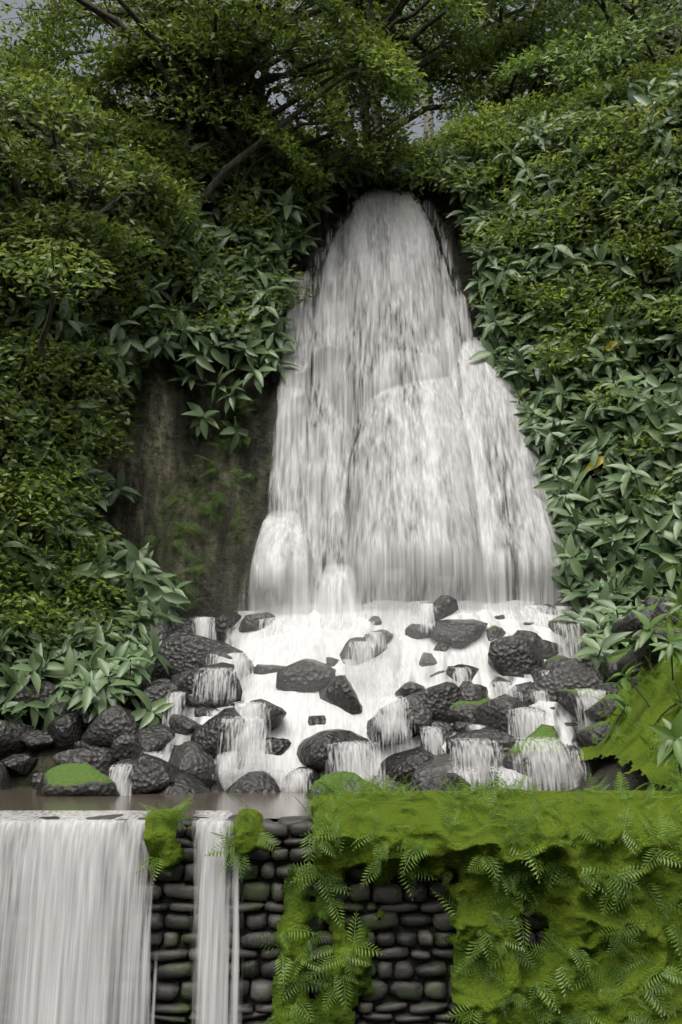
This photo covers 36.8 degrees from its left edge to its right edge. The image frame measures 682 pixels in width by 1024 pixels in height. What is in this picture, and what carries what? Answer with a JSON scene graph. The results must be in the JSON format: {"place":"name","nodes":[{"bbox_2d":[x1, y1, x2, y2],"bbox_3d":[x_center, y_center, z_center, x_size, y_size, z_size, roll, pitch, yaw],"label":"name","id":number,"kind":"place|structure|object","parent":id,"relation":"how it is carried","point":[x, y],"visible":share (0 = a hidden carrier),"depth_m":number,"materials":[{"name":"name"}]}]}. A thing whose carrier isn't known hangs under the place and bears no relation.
{"place":"outdoors","nodes":[
{"label":"outdoors","id":0,"kind":"place"},
{"bbox_2d":[0,811,237,1023],"bbox_3d":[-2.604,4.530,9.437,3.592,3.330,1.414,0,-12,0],"label":"lower waterfall","id":1,"kind":"structure","parent":0,"point":[62,950],"depth_m":9.17,"materials":[{"name":"white liquid"}]},
{"bbox_2d":[0,787,312,818],"bbox_3d":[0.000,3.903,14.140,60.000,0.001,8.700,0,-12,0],"label":"pool water","id":2,"kind":"structure","parent":0,"point":[19,800],"depth_m":12.20,"materials":[{"name":"grey liquid"}]},
{"bbox_2d":[0,0,678,150],"label":"sky","id":3,"kind":"structure","parent":0,"point":[419,131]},
{"bbox_2d":[3,115,681,820],"bbox_3d":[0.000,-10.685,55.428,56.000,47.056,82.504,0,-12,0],"label":"terrain ground","id":4,"kind":"structure","parent":0,"point":[167,445],"depth_m":21.21,"materials":[{"name":"grey stone"}]},
{"bbox_2d":[0,821,537,1023],"bbox_3d":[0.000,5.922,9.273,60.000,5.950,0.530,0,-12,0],"label":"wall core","id":5,"kind":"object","parent":4,"relation":"on","point":[349,880],"depth_m":9.46,"materials":[{"name":"black stone"}]},
{"bbox_2d":[0,814,548,1023],"bbox_3d":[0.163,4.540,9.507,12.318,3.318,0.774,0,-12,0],"label":"stone wall","id":6,"kind":"structure","parent":5,"relation":"on","point":[167,1010],"depth_m":9.36,"materials":[{"name":"grey stone"}]},
{"bbox_2d":[143,791,681,1023],"bbox_3d":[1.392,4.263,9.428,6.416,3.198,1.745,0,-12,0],"label":"moss","id":7,"kind":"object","parent":6,"relation":"attached to","point":[572,915],"depth_m":9.11,"materials":[{"name":"green plant"}]},
{"bbox_2d":[0,0,681,662],"bbox_3d":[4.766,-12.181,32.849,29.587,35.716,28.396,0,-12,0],"label":"tree","id":8,"kind":"object","parent":4,"relation":"on","point":[32,72],"depth_m":22.28,"materials":[{"name":"green plant"}]},
{"bbox_2d":[0,67,681,767],"bbox_3d":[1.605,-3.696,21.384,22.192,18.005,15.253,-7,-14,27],"label":"shrubs","id":9,"kind":"object","parent":4,"relation":"on","point":[582,499],"visible":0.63,"depth_m":20.38,"materials":[{"name":"green plant"}]},
{"bbox_2d":[0,595,681,819],"bbox_3d":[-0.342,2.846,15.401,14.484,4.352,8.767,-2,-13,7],"label":"rocks","id":10,"kind":"object","parent":4,"relation":"on","point":[87,756],"visible":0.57,"depth_m":16.04,"materials":[{"name":"grey stone"}]},
{"bbox_2d":[0,79,681,781],"bbox_3d":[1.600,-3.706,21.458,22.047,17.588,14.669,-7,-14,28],"label":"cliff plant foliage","id":11,"kind":"object","parent":4,"relation":"on","point":[518,401],"visible":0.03,"depth_m":20.23,"materials":[{"name":"green plant"}]},
{"bbox_2d":[43,0,681,146],"bbox_3d":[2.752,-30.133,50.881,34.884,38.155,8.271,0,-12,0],"label":"tree trunk","id":12,"kind":"object","parent":4,"relation":"on","point":[426,124],"visible":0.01,"depth_m":52.27,"materials":[{"name":"plant"}]},
{"bbox_2d":[110,384,681,1023],"bbox_3d":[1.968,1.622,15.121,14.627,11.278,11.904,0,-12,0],"label":"fern foliage","id":13,"kind":"object","parent":4,"relation":"on","point":[580,954],"visible":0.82,"depth_m":9.10,"materials":[{"name":"green plant"}]},
{"bbox_2d":[578,615,681,792],"bbox_3d":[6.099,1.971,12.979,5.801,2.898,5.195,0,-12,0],"label":"leaf","id":14,"kind":"object","parent":4,"relation":"on","point":[660,703],"visible":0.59,"depth_m":12.74,"materials":[{"name":"green plant"}]},
{"bbox_2d":[110,603,604,795],"bbox_3d":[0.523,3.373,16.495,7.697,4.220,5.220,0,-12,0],"label":"small cascades","id":15,"kind":"object","parent":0,"point":[248,712],"depth_m":15.47,"materials":[{"name":"white liquid"}]},
{"bbox_2d":[163,600,573,790],"bbox_3d":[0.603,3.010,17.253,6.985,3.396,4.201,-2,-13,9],"label":"cascade water","id":16,"kind":"structure","parent":0,"point":[286,645],"depth_m":17.20,"materials":[{"name":"white liquid"}]},
{"bbox_2d":[226,188,578,786],"bbox_3d":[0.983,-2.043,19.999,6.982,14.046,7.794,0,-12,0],"label":"waterfall water","id":17,"kind":"structure","parent":0,"point":[441,439],"depth_m":20.30,"materials":[{"name":"white liquid"}]}
]}

